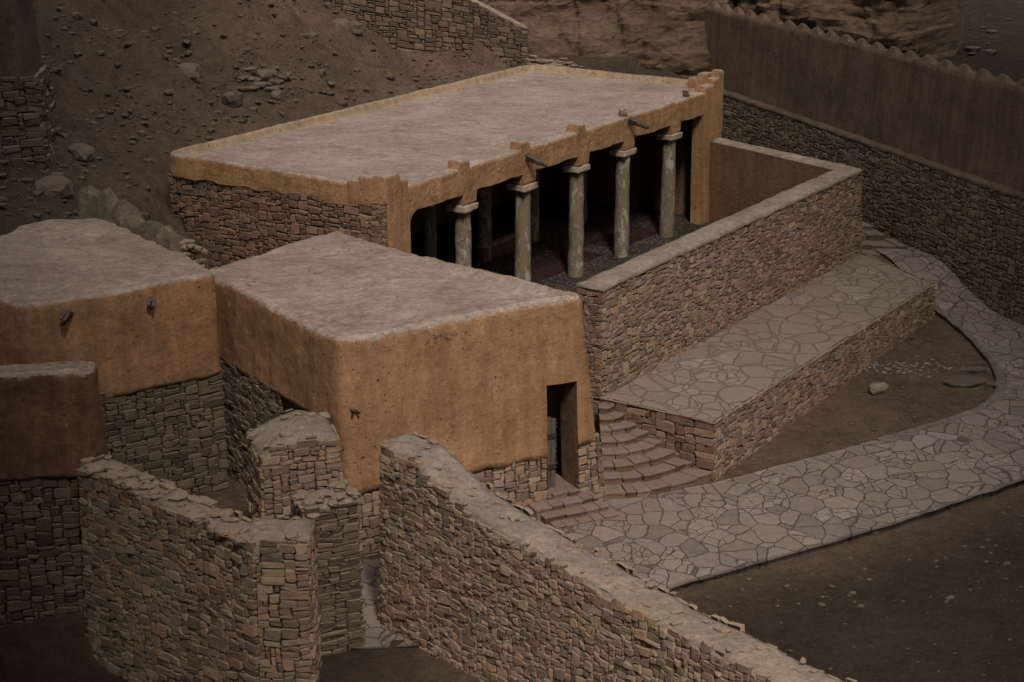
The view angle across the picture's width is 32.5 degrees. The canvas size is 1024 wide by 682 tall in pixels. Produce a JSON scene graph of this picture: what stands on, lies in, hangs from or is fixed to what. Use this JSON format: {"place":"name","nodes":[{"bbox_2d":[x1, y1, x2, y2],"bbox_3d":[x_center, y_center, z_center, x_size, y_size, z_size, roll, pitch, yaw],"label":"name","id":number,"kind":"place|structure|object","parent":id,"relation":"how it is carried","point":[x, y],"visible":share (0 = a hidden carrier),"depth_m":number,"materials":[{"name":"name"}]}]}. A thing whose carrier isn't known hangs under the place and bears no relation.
{"place":"outdoors","nodes":[
{"label":"outdoors","id":0,"kind":"place"},
{"bbox_2d":[0,185,228,494],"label":"mud house","id":1,"kind":"structure","parent":0,"point":[147,343],"depth_m":37.34,"materials":[{"name":"paint"}]},
{"bbox_2d":[242,66,258,70],"bbox_3d":[-7.686,-8.000,51.532,0.548,0.127,0.268,-6,19,-19],"label":"stone slab","id":2,"kind":"object","parent":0,"point":[251,68],"depth_m":51.43,"materials":[{"name":"stone"}]},
{"bbox_2d":[0,0,1023,681],"bbox_3d":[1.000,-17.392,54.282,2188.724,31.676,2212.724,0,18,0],"label":"ground","id":3,"kind":"structure","parent":0,"point":[52,648],"depth_m":42.94,"materials":[{"name":"soil"}]},
{"bbox_2d":[0,0,57,174],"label":"ruined tower","id":4,"kind":"structure","parent":3,"relation":"on","point":[28,120],"depth_m":42.80,"materials":[{"name":"stone"}]},
{"bbox_2d":[0,361,109,627],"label":"mud wall","id":5,"kind":"structure","parent":3,"relation":"on","point":[52,427],"depth_m":32.42,"materials":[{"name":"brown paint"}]},
{"bbox_2d":[35,175,74,198],"bbox_3d":[-11.135,-3.737,42.759,0.963,0.582,0.638,0,18,0],"label":"boulder","id":6,"kind":"object","parent":3,"relation":"on","point":[59,186],"visible":0.97,"depth_m":42.53,"materials":[{"name":"stone"}]},
{"bbox_2d":[67,143,95,160],"bbox_3d":[-10.909,-4.783,44.448,0.772,0.417,0.616,12,21,32],"label":"boulder","id":7,"kind":"object","parent":3,"relation":"on","point":[81,151],"visible":1,"depth_m":44.21,"materials":[{"name":"stone"}]},
{"bbox_2d":[76,454,260,681],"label":"stone wall","id":8,"kind":"structure","parent":3,"relation":"on","point":[170,587],"depth_m":31.08,"materials":[{"name":"brown stone"}]},
{"bbox_2d":[179,62,200,77],"bbox_3d":[-9.139,-7.631,49.571,0.692,0.463,0.586,0,18,0],"label":"boulder","id":9,"kind":"object","parent":3,"relation":"on","point":[190,70],"visible":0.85,"depth_m":49.37,"materials":[{"name":"stone"}]},
{"bbox_2d":[221,91,242,107],"bbox_3d":[-7.849,-6.803,49.498,0.564,0.489,0.513,-17,24,-41],"label":"boulder","id":10,"kind":"object","parent":3,"relation":"on","point":[232,99],"visible":1,"depth_m":49.33,"materials":[{"name":"stone"}]},
{"bbox_2d":[238,75,249,79],"bbox_3d":[-7.731,-7.613,50.722,0.216,0.104,0.423,10,20,28],"label":"stone slab","id":11,"kind":"object","parent":3,"relation":"on","point":[245,77],"depth_m":50.61,"materials":[{"name":"stone"}]},
{"bbox_2d":[247,86,258,90],"bbox_3d":[-7.526,-7.292,50.612,0.460,0.119,0.222,-14,23,-37],"label":"stone slab","id":12,"kind":"object","parent":3,"relation":"on","point":[253,87],"depth_m":50.58,"materials":[{"name":"stone"}]},
{"bbox_2d":[0,0,510,405],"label":"slope gravel","id":13,"kind":"structure","parent":3,"relation":"on","point":[76,15],"depth_m":49.09,"materials":[{"name":"brown gravel"}]},
{"bbox_2d":[252,83,266,87],"bbox_3d":[-7.321,-7.411,50.834,0.456,0.122,0.246,-4,18,-13],"label":"stone slab","id":14,"kind":"object","parent":13,"relation":"on","point":[262,85],"depth_m":50.75,"materials":[{"name":"stone"}]},
{"bbox_2d":[263,86,278,90],"bbox_3d":[-6.985,-7.322,50.928,0.514,0.123,0.250,0,18,0],"label":"stone slab","id":15,"kind":"object","parent":13,"relation":"on","point":[267,88],"depth_m":50.84,"materials":[{"name":"stone"}]},
{"bbox_2d":[253,81,267,85],"bbox_3d":[-7.305,-7.455,50.869,0.467,0.121,0.236,-16,24,-41],"label":"stone slab","id":16,"kind":"object","parent":3,"relation":"on","point":[257,83],"depth_m":50.78,"materials":[{"name":"stone"}]},
{"bbox_2d":[251,69,276,80],"bbox_3d":[-7.334,-7.885,52.086,0.420,0.394,1.018,10,21,29],"label":"boulder","id":17,"kind":"object","parent":3,"relation":"on","point":[264,74],"visible":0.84,"depth_m":51.87,"materials":[{"name":"stone"}]},
{"bbox_2d":[270,89,282,100],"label":"boulder","id":18,"kind":"object","parent":3,"relation":"on","point":[276,95],"visible":1,"depth_m":50.77,"materials":[{"name":"stone"}]},
{"bbox_2d":[273,79,283,82],"bbox_3d":[-6.955,-7.706,52.084,0.395,0.104,0.207,-15,23,-38],"label":"stone slab","id":19,"kind":"object","parent":3,"relation":"on","point":[278,81],"depth_m":52.01,"materials":[{"name":"stone"}]},
{"bbox_2d":[247,513,321,681],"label":"stone pier","id":20,"kind":"structure","parent":3,"relation":"on","point":[289,622],"depth_m":29.75,"materials":[{"name":"brown stone"}]},
{"bbox_2d":[281,72,291,78],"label":"boulder","id":21,"kind":"object","parent":3,"relation":"on","point":[287,75],"visible":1,"depth_m":52.16,"materials":[{"name":"stone"}]},
{"bbox_2d":[245,408,342,519],"bbox_3d":[-4.258,3.091,34.520,1.851,3.312,1.832,-6,19,-17],"label":"stone stub","id":22,"kind":"object","parent":3,"relation":"on","point":[290,451],"visible":0.54,"depth_m":33.61,"materials":[{"name":"beige stone"}]},
{"bbox_2d":[290,479,365,655],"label":"stone pier","id":23,"kind":"structure","parent":3,"relation":"on","point":[334,504],"depth_m":31.07,"materials":[{"name":"beige stone"}]},
{"bbox_2d":[332,18,350,29],"bbox_3d":[-5.473,-10.110,56.267,0.664,0.492,0.584,0,18,0],"label":"boulder","id":24,"kind":"object","parent":3,"relation":"on","point":[341,23],"visible":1,"depth_m":56.07,"materials":[{"name":"stone"}]},
{"bbox_2d":[349,21,364,33],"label":"boulder","id":25,"kind":"object","parent":3,"relation":"on","point":[356,27],"visible":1,"depth_m":56.15,"materials":[{"name":"stone"}]},
{"bbox_2d":[209,231,607,556],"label":"mud house","id":26,"kind":"structure","parent":3,"relation":"on","point":[483,375],"depth_m":36.35,"materials":[{"name":"paint"}]},
{"bbox_2d":[547,417,555,487],"bbox_3d":[0.765,2.381,37.262,0.371,1.631,0.075,-9,20,-26],"label":"door","id":27,"kind":"structure","parent":26,"relation":"in","point":[551,422],"depth_m":37.28,"materials":[{"name":"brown wood"}]},
{"bbox_2d":[321,0,527,67],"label":"retaining wall","id":28,"kind":"structure","parent":3,"relation":"on","point":[432,26],"depth_m":59.70,"materials":[{"name":"stone"}]},
{"bbox_2d":[168,64,723,334],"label":"portico hall","id":29,"kind":"structure","parent":3,"relation":"on","point":[574,161],"depth_m":49.30,"materials":[{"name":"paint"}]},
{"bbox_2d":[502,248,602,282],"bbox_3d":[0.933,-2.105,50.633,1.300,0.010,4.599,11,21,32],"label":"rug","id":30,"kind":"object","parent":29,"relation":"on","point":[548,266],"visible":0.56,"depth_m":50.99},
{"bbox_2d":[588,226,658,246],"bbox_3d":[3.478,-3.209,54.050,1.200,0.008,2.600,11,21,32],"label":"rug","id":31,"kind":"object","parent":29,"relation":"on","point":[636,234],"visible":0.61,"depth_m":54.08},
{"bbox_2d":[525,55,583,67],"bbox_3d":[1.383,-9.417,59.195,2.098,0.401,1.186,0,18,0],"label":"rubble heap","id":32,"kind":"object","parent":3,"relation":"on","point":[543,61],"visible":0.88,"depth_m":59.07,"materials":[{"name":"stone"}]},
{"bbox_2d":[478,0,728,78],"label":"rock outcrop","id":33,"kind":"object","parent":3,"relation":"on","point":[665,35],"visible":0.58,"depth_m":65.11,"materials":[{"name":"brown stone"}]},
{"bbox_2d":[377,432,856,681],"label":"stone wall","id":34,"kind":"structure","parent":3,"relation":"on","point":[481,581],"depth_m":29.41,"materials":[{"name":"beige stone"}]},
{"bbox_2d":[576,137,862,432],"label":"courtyard wall","id":35,"kind":"structure","parent":3,"relation":"on","point":[782,224],"depth_m":45.40,"materials":[{"name":"stone"}]},
{"bbox_2d":[595,253,935,480],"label":"stone terrace","id":36,"kind":"structure","parent":3,"relation":"on","point":[718,405],"depth_m":43.02,"materials":[{"name":"beige stone"}]},
{"bbox_2d":[729,0,965,61],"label":"rock cliff","id":37,"kind":"structure","parent":3,"relation":"on","point":[923,28],"depth_m":67.86,"materials":[{"name":"brown stone"}]},
{"bbox_2d":[704,1,1023,325],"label":"battlemented wall","id":38,"kind":"structure","parent":3,"relation":"on","point":[931,147],"depth_m":53.24,"materials":[{"name":"stone"}]},
{"bbox_2d":[706,509,1023,678],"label":"yard gravel","id":39,"kind":"structure","parent":3,"relation":"on","point":[907,649],"depth_m":33.05,"materials":[{"name":"brown gravel"}]},
{"bbox_2d":[717,331,1023,607],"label":"yard gravel","id":40,"kind":"structure","parent":3,"relation":"on","point":[822,604],"depth_m":35.59,"materials":[{"name":"gravel"}]},
{"bbox_2d":[868,382,888,393],"bbox_3d":[9.178,1.181,43.966,0.584,0.280,0.379,-10,21,-29],"label":"rock","id":41,"kind":"object","parent":3,"relation":"on","point":[878,387],"visible":1,"depth_m":43.84,"materials":[{"name":"stone"}]},
{"bbox_2d":[861,221,907,254],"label":"steps","id":42,"kind":"structure","parent":3,"relation":"on","point":[873,240],"depth_m":53.06,"materials":[{"name":"stone"}]},
{"bbox_2d":[860,356,964,379],"bbox_3d":[10.317,0.706,45.472,4.258,0.121,1.776,0,18,0],"label":"lime rubble","id":43,"kind":"object","parent":3,"relation":"on","point":[874,365],"visible":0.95,"depth_m":45.48,"materials":[{"name":"stone"}]},
{"bbox_2d":[875,303,1004,440],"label":"kerb","id":44,"kind":"structure","parent":3,"relation":"on","point":[998,377],"depth_m":44.00,"materials":[{"name":"grey stone"}]},
{"bbox_2d":[942,376,989,388],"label":"stone slab","id":45,"kind":"structure","parent":3,"relation":"on","point":[957,382],"depth_m":44.28,"materials":[{"name":"grey stone"}]},
{"bbox_2d":[919,477,1023,518],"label":"kerb","id":46,"kind":"structure","parent":3,"relation":"on","point":[979,494],"depth_m":37.83,"materials":[{"name":"grey stone"}]},
{"bbox_2d":[959,366,986,374],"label":"stone slab","id":47,"kind":"structure","parent":3,"relation":"on","point":[974,370],"depth_m":45.06,"materials":[{"name":"grey stone"}]},
{"bbox_2d":[985,381,995,387],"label":"stone slab","id":48,"kind":"structure","parent":3,"relation":"on","point":[989,384],"depth_m":44.11,"materials":[{"name":"grey stone"}]},
{"bbox_2d":[960,0,1023,73],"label":"rubble","id":49,"kind":"object","parent":3,"relation":"on","point":[971,50],"visible":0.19,"depth_m":69.21,"materials":[{"name":"stone"}]},
{"bbox_2d":[347,246,1023,650],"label":"path","id":50,"kind":"structure","parent":0,"point":[679,540],"depth_m":37.91,"materials":[{"name":"grey stone"}]},
{"bbox_2d":[528,488,618,528],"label":"door steps","id":51,"kind":"structure","parent":50,"relation":"on","point":[560,509],"depth_m":36.90,"materials":[{"name":"stone"}]},
{"bbox_2d":[598,402,710,499],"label":"fan steps","id":52,"kind":"structure","parent":50,"relation":"on","point":[637,462],"depth_m":38.81,"materials":[{"name":"stone"}]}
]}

